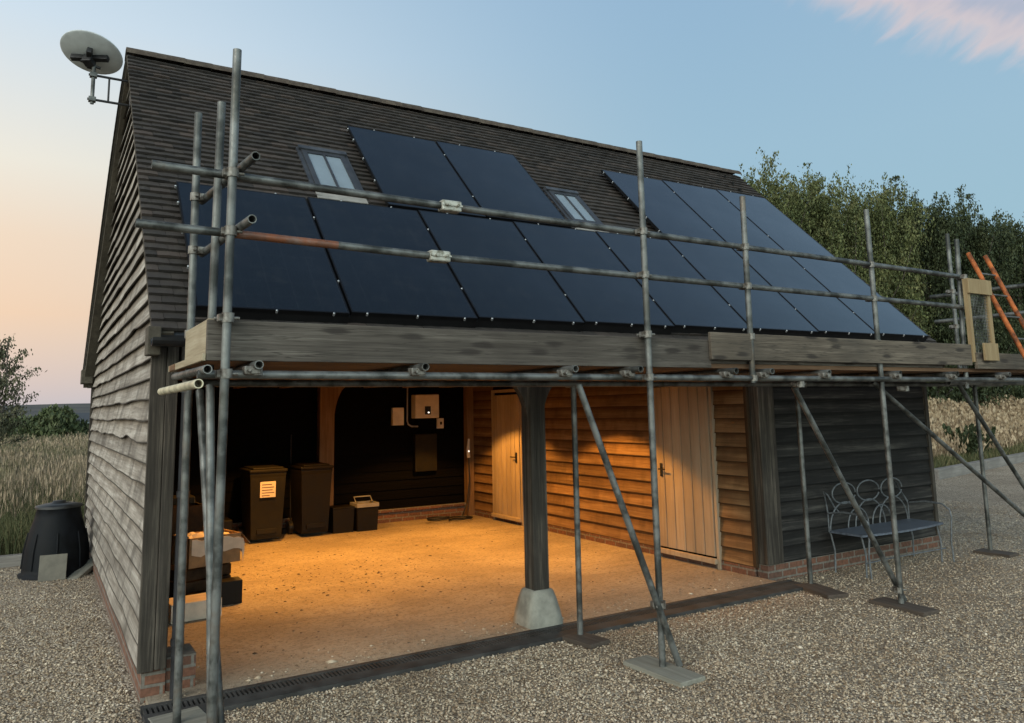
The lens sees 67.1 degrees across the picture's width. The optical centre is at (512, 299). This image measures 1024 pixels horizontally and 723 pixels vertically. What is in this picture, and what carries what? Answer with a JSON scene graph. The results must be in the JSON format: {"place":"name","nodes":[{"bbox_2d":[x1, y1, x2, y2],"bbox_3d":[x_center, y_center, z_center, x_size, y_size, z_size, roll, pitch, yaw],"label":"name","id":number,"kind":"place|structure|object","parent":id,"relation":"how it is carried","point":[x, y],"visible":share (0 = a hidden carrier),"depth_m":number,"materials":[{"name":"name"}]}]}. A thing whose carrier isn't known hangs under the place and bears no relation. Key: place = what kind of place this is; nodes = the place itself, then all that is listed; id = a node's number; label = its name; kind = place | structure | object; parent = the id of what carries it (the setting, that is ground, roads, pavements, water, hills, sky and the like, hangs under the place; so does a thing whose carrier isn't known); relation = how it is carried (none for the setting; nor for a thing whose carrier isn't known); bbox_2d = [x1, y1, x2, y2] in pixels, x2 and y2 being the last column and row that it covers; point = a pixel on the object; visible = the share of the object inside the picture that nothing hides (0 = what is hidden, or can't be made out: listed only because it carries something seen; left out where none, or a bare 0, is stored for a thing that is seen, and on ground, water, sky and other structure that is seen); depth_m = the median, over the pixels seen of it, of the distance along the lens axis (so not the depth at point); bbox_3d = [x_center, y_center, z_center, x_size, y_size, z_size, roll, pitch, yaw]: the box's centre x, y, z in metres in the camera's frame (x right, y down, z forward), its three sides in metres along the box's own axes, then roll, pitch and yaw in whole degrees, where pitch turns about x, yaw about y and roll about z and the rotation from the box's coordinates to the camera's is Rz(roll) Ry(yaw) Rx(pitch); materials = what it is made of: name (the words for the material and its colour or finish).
{"place":"outdoors","nodes":[
{"label":"outdoors","id":0,"kind":"place"},
{"bbox_2d":[0,435,87,554],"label":"green grass","id":1,"kind":"structure","parent":0,"point":[14,531],"depth_m":13.46,"materials":[{"name":"green plant"}]},
{"bbox_2d":[0,431,88,517],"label":"dry grass","id":2,"kind":"structure","parent":0,"point":[50,444],"depth_m":19.92,"materials":[{"name":"beige plant"}]},
{"bbox_2d":[0,403,89,417],"bbox_3d":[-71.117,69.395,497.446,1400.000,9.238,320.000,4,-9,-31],"label":"hills","id":3,"kind":"structure","parent":0,"point":[77,407],"depth_m":340.89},
{"bbox_2d":[224,517,232,529],"bbox_3d":[-4.226,3.321,11.077,0.320,0.340,0.360,4,-9,-31],"label":"storage box","id":4,"kind":"object","parent":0,"point":[228,523],"visible":0.22,"depth_m":11.00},
{"bbox_2d":[145,515,776,704],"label":"carport floor","id":5,"kind":"structure","parent":0,"point":[332,619],"depth_m":7.88,"materials":[{"name":"beige concrete"}]},
{"bbox_2d":[171,501,202,565],"bbox_3d":[-3.567,2.605,8.098,0.500,0.900,0.400,4,-10,-34],"label":"crate","id":6,"kind":"object","parent":5,"relation":"on","point":[195,516],"visible":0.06,"depth_m":8.06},
{"bbox_2d":[173,494,194,504],"bbox_3d":[-3.577,2.117,8.166,0.360,0.075,0.300,4,-9,-31],"label":"tool tray","id":7,"kind":"object","parent":6,"relation":"on","point":[191,499],"visible":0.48,"depth_m":8.11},
{"bbox_2d":[168,593,221,623],"bbox_3d":[-2.945,2.822,7.086,0.440,0.160,0.320,5,-10,-37],"label":"white carton","id":8,"kind":"object","parent":5,"relation":"on","point":[195,606],"visible":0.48,"depth_m":6.96,"materials":[{"name":"cardboard"}]},
{"bbox_2d":[169,563,230,597],"bbox_3d":[-3.191,2.833,7.761,0.400,0.340,0.540,-8,-11,41],"label":"crate","id":9,"kind":"object","parent":5,"relation":"on","point":[195,580],"visible":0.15,"depth_m":7.59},
{"bbox_2d":[172,529,249,568],"bbox_3d":[-3.046,2.518,7.815,0.408,0.370,0.628,-9,-11,44],"label":"cardboard box","id":10,"kind":"object","parent":9,"relation":"on","point":[234,543],"visible":0.58,"depth_m":7.71,"materials":[{"name":"cardboard"}]},
{"bbox_2d":[221,576,242,605],"bbox_3d":[-2.786,2.860,7.592,0.200,0.220,0.200,4,-9,-31],"label":"dark tub","id":11,"kind":"object","parent":5,"relation":"on","point":[231,592],"visible":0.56,"depth_m":7.51,"materials":[{"name":"black plastic"}]},
{"bbox_2d":[236,465,287,539],"bbox_3d":[-3.686,2.985,11.343,0.580,1.060,0.730,4,-9,-31],"label":"wheelie bin","id":12,"kind":"object","parent":5,"relation":"on","point":[262,493],"visible":0.94,"depth_m":11.10,"materials":[{"name":"black plastic"}]},
{"bbox_2d":[281,434,298,533],"bbox_3d":[-3.458,2.854,12.025,0.280,1.501,0.122,4,-9,-31],"label":"yard broom","id":13,"kind":"object","parent":5,"relation":"on","point":[283,531],"visible":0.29,"depth_m":12.00,"materials":[{"name":"wood"}]},
{"bbox_2d":[286,462,333,533],"bbox_3d":[-3.106,3.040,11.810,0.540,1.060,0.730,4,-9,-31],"label":"wheelie bin","id":14,"kind":"object","parent":5,"relation":"on","point":[310,483],"visible":1,"depth_m":11.57,"materials":[{"name":"black plastic"}]},
{"bbox_2d":[327,504,354,533],"bbox_3d":[-2.676,3.393,11.961,0.350,0.385,0.340,4,-9,-31],"label":"storage tub","id":15,"kind":"object","parent":5,"relation":"on","point":[341,518],"visible":0.79,"depth_m":11.83,"materials":[{"name":"brown plastic"}]},
{"bbox_2d":[350,495,378,531],"bbox_3d":[-2.333,3.346,12.121,0.355,0.509,0.340,4,-9,-31],"label":"kitchen caddy","id":16,"kind":"object","parent":5,"relation":"on","point":[365,515],"visible":0.97,"depth_m":12.00,"materials":[{"name":"grey plastic"}]},
{"bbox_2d":[162,572,765,697],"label":"strayed stones","id":17,"kind":"object","parent":5,"relation":"on","point":[328,662],"visible":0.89,"depth_m":6.09,"materials":[{"name":"beige gravel"}]},
{"bbox_2d":[224,527,736,676],"bbox_3d":[-1.300,3.157,9.129,5.376,0.028,5.756,4,-9,-31],"label":"floor debris","id":18,"kind":"object","parent":5,"relation":"on","point":[382,588],"visible":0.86,"depth_m":8.41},
{"bbox_2d":[0,462,1023,722],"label":"gravel yard","id":19,"kind":"structure","parent":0,"point":[960,490],"depth_m":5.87,"materials":[{"name":"grey gravel"}]},
{"bbox_2d":[0,553,21,567],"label":"sleeper","id":20,"kind":"object","parent":19,"relation":"on","point":[12,560],"visible":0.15,"depth_m":9.82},
{"bbox_2d":[38,553,67,581],"bbox_3d":[-5.341,3.109,8.966,0.280,0.290,0.024,3,-21,-24],"label":"slab","id":21,"kind":"object","parent":19,"relation":"on","point":[52,567],"depth_m":8.96,"materials":[{"name":"concrete"}]},
{"bbox_2d":[17,500,89,580],"bbox_3d":[-5.538,2.879,9.387,0.780,0.865,0.780,4,-9,-31],"label":"compost bin","id":22,"kind":"object","parent":19,"relation":"on","point":[57,526],"visible":0.91,"depth_m":9.18,"materials":[{"name":"black plastic"}]},
{"bbox_2d":[66,558,92,578],"bbox_3d":[-5.144,3.248,9.212,0.140,0.050,0.700,-1,6,-2],"label":"timber offcut","id":23,"kind":"object","parent":19,"relation":"on","point":[86,569],"visible":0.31,"depth_m":9.20,"materials":[{"name":"grey wood"}]},
{"bbox_2d":[148,706,205,722],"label":"sole board","id":24,"kind":"object","parent":19,"relation":"on","point":[196,714],"visible":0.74,"depth_m":4.72,"materials":[{"name":"grey wood"}]},
{"bbox_2d":[140,579,802,722],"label":"threshold drain","id":25,"kind":"object","parent":19,"relation":"on","point":[240,697],"visible":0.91,"depth_m":5.84,"materials":[{"name":"black metal"}]},
{"bbox_2d":[80,47,945,702],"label":"barn","id":26,"kind":"structure","parent":19,"relation":"on","point":[728,481],"depth_m":9.07,"materials":[{"name":"wood"}]},
{"bbox_2d":[60,30,130,110],"bbox_3d":[-4.471,-2.409,8.202,0.638,0.692,0.566,-3,-8,11],"label":"satellite dish","id":27,"kind":"object","parent":26,"relation":"attached to","point":[93,54],"visible":0.97,"depth_m":8.16,"materials":[{"name":"off-white painted metal"},{"name":"galvanised steel"},{"name":"dark iron"}]},
{"bbox_2d":[174,181,349,323],"bbox_3d":[-2.112,-0.415,6.381,1.162,0.121,1.797,4,35,-31],"label":"solar module","id":28,"kind":"object","parent":26,"relation":"attached to","point":[281,281],"visible":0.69,"depth_m":6.17,"materials":[{"name":"black glass"}]},
{"bbox_2d":[295,144,367,203],"bbox_3d":[-1.896,-1.310,8.058,0.560,0.765,0.773,4,-9,-31],"label":"roof window","id":29,"kind":"structure","parent":26,"relation":"in","point":[323,166],"depth_m":8.08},
{"bbox_2d":[307,197,477,327],"bbox_3d":[-1.137,-0.361,6.989,1.154,0.121,1.797,4,35,-31],"label":"solar module","id":30,"kind":"object","parent":26,"relation":"attached to","point":[388,289],"visible":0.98,"depth_m":6.77,"materials":[{"name":"black glass"}]},
{"bbox_2d":[391,408,403,424],"bbox_3d":[-1.963,1.984,13.126,0.205,0.295,0.078,4,-9,-31],"label":"isolator box","id":31,"kind":"object","parent":26,"relation":"attached to","point":[397,416],"visible":1,"depth_m":13.09,"materials":[{"name":"white plastic"}]},
{"bbox_2d":[406,388,417,426],"bbox_3d":[-1.737,1.811,13.305,0.215,0.765,0.028,4,-9,-31],"label":"cable conduit","id":32,"kind":"object","parent":26,"relation":"attached to","point":[407,412],"visible":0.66,"depth_m":13.23,"materials":[{"name":"grey plastic"}]},
{"bbox_2d":[347,126,485,217],"bbox_3d":[-1.118,-1.454,8.680,1.162,0.042,1.783,4,35,-31],"label":"solar module","id":33,"kind":"object","parent":26,"relation":"attached to","point":[405,166],"visible":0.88,"depth_m":8.65,"materials":[{"name":"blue glass"}]},
{"bbox_2d":[413,433,436,471],"bbox_3d":[-1.512,2.627,13.293,0.410,0.630,0.098,4,-9,-31],"label":"battery cabinet","id":34,"kind":"object","parent":26,"relation":"attached to","point":[424,452],"visible":1,"depth_m":13.24,"materials":[{"name":"metal"}]},
{"bbox_2d":[411,395,438,417],"bbox_3d":[-1.516,1.842,13.346,0.450,0.400,0.203,4,-9,-31],"label":"solar inverter","id":35,"kind":"object","parent":26,"relation":"attached to","point":[424,406],"visible":1,"depth_m":13.26,"materials":[{"name":"white plastic"}]},
{"bbox_2d":[436,418,443,427],"bbox_3d":[-1.274,2.164,13.531,0.120,0.175,0.063,4,-9,-31],"label":"wall switch","id":36,"kind":"object","parent":26,"relation":"attached to","point":[439,422],"depth_m":13.52,"materials":[{"name":"white plastic"}]},
{"bbox_2d":[426,439,472,520],"bbox_3d":[-0.970,3.032,12.998,0.412,1.321,1.076,-8,-11,41],"label":"charging cable","id":37,"kind":"object","parent":26,"relation":"attached to","point":[449,518],"visible":1,"depth_m":13.03,"materials":[{"name":"black plastic"}]},
{"bbox_2d":[418,210,584,331],"bbox_3d":[-0.166,-0.307,7.594,1.154,0.121,1.797,4,35,-31],"label":"solar module","id":38,"kind":"object","parent":26,"relation":"attached to","point":[511,298],"visible":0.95,"depth_m":7.39,"materials":[{"name":"black glass"}]},
{"bbox_2d":[436,141,571,228],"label":"solar module","id":39,"kind":"object","parent":26,"relation":"attached to","point":[497,180],"visible":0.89,"depth_m":9.25,"materials":[{"name":"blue glass"}]},
{"bbox_2d":[491,389,523,525],"bbox_3d":[-0.119,2.556,12.695,0.115,2.150,0.950,4,-9,-31],"label":"door","id":40,"kind":"structure","parent":26,"relation":"in","point":[506,414],"depth_m":12.66,"materials":[{"name":"wood"}]},
{"bbox_2d":[542,186,608,232],"bbox_3d":[0.777,-1.124,9.665,0.530,0.702,0.709,4,-9,-31],"label":"roof window","id":41,"kind":"structure","parent":26,"relation":"in","point":[569,202],"depth_m":9.69,"materials":[{"name":"glass"}]},
{"bbox_2d":[513,221,673,334],"bbox_3d":[0.806,-0.254,8.200,1.154,0.121,1.797,4,35,-31],"label":"solar module","id":42,"kind":"object","parent":26,"relation":"attached to","point":[605,304],"visible":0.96,"depth_m":8.02,"materials":[{"name":"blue glass"}]},
{"bbox_2d":[601,170,724,241],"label":"solar module","id":43,"kind":"object","parent":26,"relation":"attached to","point":[668,210],"visible":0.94,"depth_m":10.63,"materials":[{"name":"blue glass"}]},
{"bbox_2d":[596,231,746,333],"bbox_3d":[1.777,-0.200,8.806,1.154,0.121,1.797,4,35,-31],"label":"solar module","id":44,"kind":"object","parent":26,"relation":"attached to","point":[694,308],"visible":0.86,"depth_m":8.63,"materials":[{"name":"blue glass"}]},
{"bbox_2d":[653,381,721,569],"bbox_3d":[2.018,2.024,9.228,0.115,2.150,1.045,4,-9,-31],"label":"door","id":45,"kind":"structure","parent":26,"relation":"in","point":[688,493],"depth_m":9.15,"materials":[{"name":"wood"}]},
{"bbox_2d":[662,180,782,249],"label":"solar module","id":46,"kind":"object","parent":26,"relation":"attached to","point":[717,211],"visible":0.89,"depth_m":11.25,"materials":[{"name":"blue glass"}]},
{"bbox_2d":[668,240,818,336],"bbox_3d":[2.749,-0.146,9.412,1.154,0.121,1.797,4,35,-31],"label":"solar module","id":47,"kind":"object","parent":26,"relation":"attached to","point":[775,313],"visible":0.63,"depth_m":9.26,"materials":[{"name":"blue glass"}]},
{"bbox_2d":[716,189,834,256],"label":"solar module","id":48,"kind":"object","parent":26,"relation":"attached to","point":[775,225],"visible":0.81,"depth_m":11.82,"materials":[{"name":"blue glass"}]},
{"bbox_2d":[732,248,874,339],"bbox_3d":[3.720,-0.092,10.018,1.154,0.121,1.797,4,35,-31],"label":"solar module","id":49,"kind":"object","parent":26,"relation":"attached to","point":[830,317],"visible":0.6,"depth_m":9.84,"materials":[{"name":"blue glass"}]},
{"bbox_2d":[790,256,928,341],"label":"solar module","id":50,"kind":"object","parent":26,"relation":"attached to","point":[895,324],"visible":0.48,"depth_m":10.47,"materials":[{"name":"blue glass"}]},
{"bbox_2d":[135,48,1023,722],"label":"scaffold","id":51,"kind":"object","parent":19,"relation":"on","point":[225,350],"visible":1,"depth_m":5.42,"materials":[{"name":"metal"}]},
{"bbox_2d":[962,278,999,361],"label":"safety gate","id":52,"kind":"structure","parent":51,"relation":"attached to","point":[984,289],"depth_m":8.24,"materials":[{"name":"brown wood"}]},
{"bbox_2d":[561,632,609,648],"bbox_3d":[0.579,2.726,6.192,0.220,0.035,0.340,6,-10,-40],"label":"sole board","id":53,"kind":"object","parent":19,"relation":"on","point":[588,640],"visible":0.81,"depth_m":6.14,"materials":[{"name":"wood"}]},
{"bbox_2d":[623,655,705,687],"bbox_3d":[1.056,2.610,5.438,0.240,0.035,0.580,4,-10,-33],"label":"sole board","id":54,"kind":"object","parent":19,"relation":"on","point":[675,675],"visible":1,"depth_m":5.37,"materials":[{"name":"grey wood"}]},
{"bbox_2d":[794,582,848,598],"bbox_3d":[3.057,2.887,7.671,0.240,0.035,0.520,1,-8,-16],"label":"sole board","id":55,"kind":"object","parent":19,"relation":"on","point":[823,591],"visible":0.91,"depth_m":7.59,"materials":[{"name":"wood"}]},
{"bbox_2d":[823,477,954,579],"bbox_3d":[4.308,2.558,8.813,1.619,0.960,0.520,4,-9,-31],"label":"garden bench","id":56,"kind":"object","parent":19,"relation":"on","point":[908,524],"visible":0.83,"depth_m":8.85,"materials":[{"name":"paint"}]},
{"bbox_2d":[869,597,939,616],"bbox_3d":[3.543,2.785,7.015,0.220,0.035,0.560,3,-9,-27],"label":"sole board","id":57,"kind":"object","parent":19,"relation":"on","point":[911,608],"visible":1,"depth_m":6.94,"materials":[{"name":"brown wood"}]},
{"bbox_2d":[934,460,987,479],"bbox_3d":[11.364,4.327,19.603,3.653,0.290,0.200,6,-11,-42],"label":"sleeper","id":58,"kind":"object","parent":19,"relation":"on","point":[945,472],"visible":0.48,"depth_m":19.10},
{"bbox_2d":[966,252,1023,358],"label":"ladder","id":59,"kind":"object","parent":19,"relation":"on","point":[1002,315],"visible":0.93,"depth_m":8.69,"materials":[{"name":"orange wood"}]},
{"bbox_2d":[973,548,1018,557],"bbox_3d":[5.857,3.072,9.369,0.240,0.035,0.420,4,-10,-33],"label":"sole board","id":60,"kind":"object","parent":19,"relation":"on","point":[998,553],"visible":1,"depth_m":9.31,"materials":[{"name":"brown wood"}]},
{"bbox_2d":[984,453,1023,469],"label":"sleeper","id":61,"kind":"object","parent":19,"relation":"on","point":[999,461],"visible":0.56,"depth_m":21.72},
{"bbox_2d":[0,0,1023,404],"label":"sky","id":62,"kind":"structure","parent":0,"point":[930,93],"materials":[{"name":"blue"}]},
{"bbox_2d":[927,393,1023,459],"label":"dry meadow","id":63,"kind":"structure","parent":0,"point":[1006,419],"depth_m":28.58,"materials":[{"name":"beige plant"}]},
{"label":"meadow ground","id":64,"kind":"structure","parent":0,"visible":0},
{"bbox_2d":[1,414,33,437],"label":"field bush","id":65,"kind":"object","parent":64,"relation":"on","point":[21,430],"visible":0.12,"depth_m":54.06,"materials":[{"name":"green plant"}]},
{"bbox_2d":[0,333,45,449],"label":"slim tree","id":66,"kind":"object","parent":64,"relation":"on","point":[5,415],"visible":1,"depth_m":25.82,"materials":[{"name":"green plant"}]},
{"bbox_2d":[23,403,86,439],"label":"field bush","id":67,"kind":"object","parent":64,"relation":"on","point":[55,419],"visible":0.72,"depth_m":53.67,"materials":[{"name":"green plant"}]},
{"bbox_2d":[76,413,89,422],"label":"distant outbuilding","id":68,"kind":"structure","parent":64,"relation":"on","point":[85,416],"depth_m":77.34,"materials":[{"name":"grey"}]},
{"bbox_2d":[77,418,88,434],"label":"field bush","id":69,"kind":"object","parent":64,"relation":"on","point":[85,425],"visible":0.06,"depth_m":57.71,"materials":[{"name":"green plant"}]},
{"bbox_2d":[942,423,983,458],"bbox_3d":[13.296,4.235,22.679,1.295,1.264,0.821,4,-9,-31],"label":"young shrub","id":70,"kind":"object","parent":64,"relation":"on","point":[972,442],"visible":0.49,"depth_m":22.58,"materials":[{"name":"green plant"}]},
{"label":"meadow bank","id":71,"kind":"structure","parent":0,"visible":0},
{"bbox_2d":[739,164,817,228],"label":"tree","id":72,"kind":"object","parent":71,"relation":"on","point":[792,186],"depth_m":31.78,"materials":[{"name":"green plant"}]},
{"bbox_2d":[743,147,827,243],"bbox_3d":[10.315,-0.429,31.163,5.018,11.018,5.019,2,-9,-23],"label":"tree","id":73,"kind":"object","parent":71,"relation":"on","point":[774,189],"visible":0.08,"depth_m":30.29,"materials":[{"name":"green plant"}]},
{"bbox_2d":[770,162,867,282],"bbox_3d":[12.257,-0.112,32.162,4.537,10.586,4.999,-8,-11,42],"label":"tree","id":74,"kind":"object","parent":71,"relation":"on","point":[825,213],"visible":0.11,"depth_m":31.53,"materials":[{"name":"green plant"}]},
{"bbox_2d":[799,172,861,264],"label":"tree","id":75,"kind":"object","parent":71,"relation":"on","point":[851,210],"visible":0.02,"depth_m":32.77,"materials":[{"name":"green plant"}]},
{"bbox_2d":[801,190,893,296],"bbox_3d":[14.923,0.159,34.834,4.537,10.697,4.999,-4,-9,20],"label":"tree","id":76,"kind":"object","parent":71,"relation":"on","point":[877,260],"visible":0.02,"depth_m":34.10,"materials":[{"name":"green plant"}]},
{"bbox_2d":[802,163,906,296],"bbox_3d":[14.108,-0.206,33.294,4.856,11.027,4.726,5,-10,-36],"label":"tree","id":77,"kind":"object","parent":71,"relation":"on","point":[852,237],"visible":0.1,"depth_m":32.96,"materials":[{"name":"green plant"}]},
{"bbox_2d":[828,172,935,402],"bbox_3d":[16.646,-0.182,34.949,5.018,11.349,5.019,-7,-10,36],"label":"tree","id":78,"kind":"object","parent":71,"relation":"on","point":[888,233],"visible":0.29,"depth_m":34.22,"materials":[{"name":"green plant"}]},
{"bbox_2d":[861,187,937,339],"bbox_3d":[17.427,0.194,36.586,4.856,11.027,4.726,-4,-8,19],"label":"tree","id":79,"kind":"object","parent":71,"relation":"on","point":[911,276],"visible":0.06,"depth_m":35.59,"materials":[{"name":"green plant"}]},
{"bbox_2d":[881,175,991,398],"bbox_3d":[19.775,-0.102,36.794,4.839,11.590,4.827,4,-10,-32],"label":"tree","id":80,"kind":"object","parent":71,"relation":"on","point":[941,229],"visible":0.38,"depth_m":36.05,"materials":[{"name":"green plant"}]},
{"bbox_2d":[856,247,1022,401],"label":"understorey","id":81,"kind":"object","parent":71,"relation":"on","point":[957,302],"depth_m":39.43,"materials":[{"name":"green plant"}]},
{"bbox_2d":[916,194,983,395],"bbox_3d":[20.931,0.532,38.407,4.576,10.727,5.072,-4,-8,19],"label":"tree","id":82,"kind":"object","parent":71,"relation":"on","point":[963,261],"visible":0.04,"depth_m":37.50,"materials":[{"name":"green plant"}]},
{"bbox_2d":[927,382,1023,406],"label":"bramble hedge","id":83,"kind":"object","parent":71,"relation":"on","point":[982,392],"visible":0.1,"depth_m":36.85,"materials":[{"name":"green plant"}]},
{"bbox_2d":[933,437,1023,467],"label":"green verge","id":84,"kind":"structure","parent":71,"relation":"on","point":[944,461],"depth_m":21.93,"materials":[{"name":"green plant"}]},
{"bbox_2d":[941,193,1023,399],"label":"tree","id":85,"kind":"object","parent":71,"relation":"on","point":[983,243],"visible":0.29,"depth_m":38.04,"materials":[{"name":"green plant"}]},
{"bbox_2d":[973,426,995,452],"bbox_3d":[14.534,4.436,23.878,0.781,1.128,0.816,-7,-10,37],"label":"young shrub","id":86,"kind":"object","parent":71,"relation":"on","point":[993,431],"visible":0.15,"depth_m":23.81,"materials":[{"name":"green plant"}]},
{"bbox_2d":[971,217,1023,391],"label":"tree","id":87,"kind":"object","parent":71,"relation":"on","point":[1018,282],"visible":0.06,"depth_m":39.98,"materials":[{"name":"green plant"}]},
{"bbox_2d":[978,213,1023,394],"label":"tree","id":88,"kind":"object","parent":71,"relation":"on","point":[1019,239],"visible":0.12,"depth_m":41.05,"materials":[{"name":"green plant"}]},
{"bbox_2d":[1006,217,1023,302],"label":"tree","id":89,"kind":"object","parent":71,"relation":"on","point":[1020,236],"depth_m":42.88,"materials":[{"name":"green plant"}]}
]}

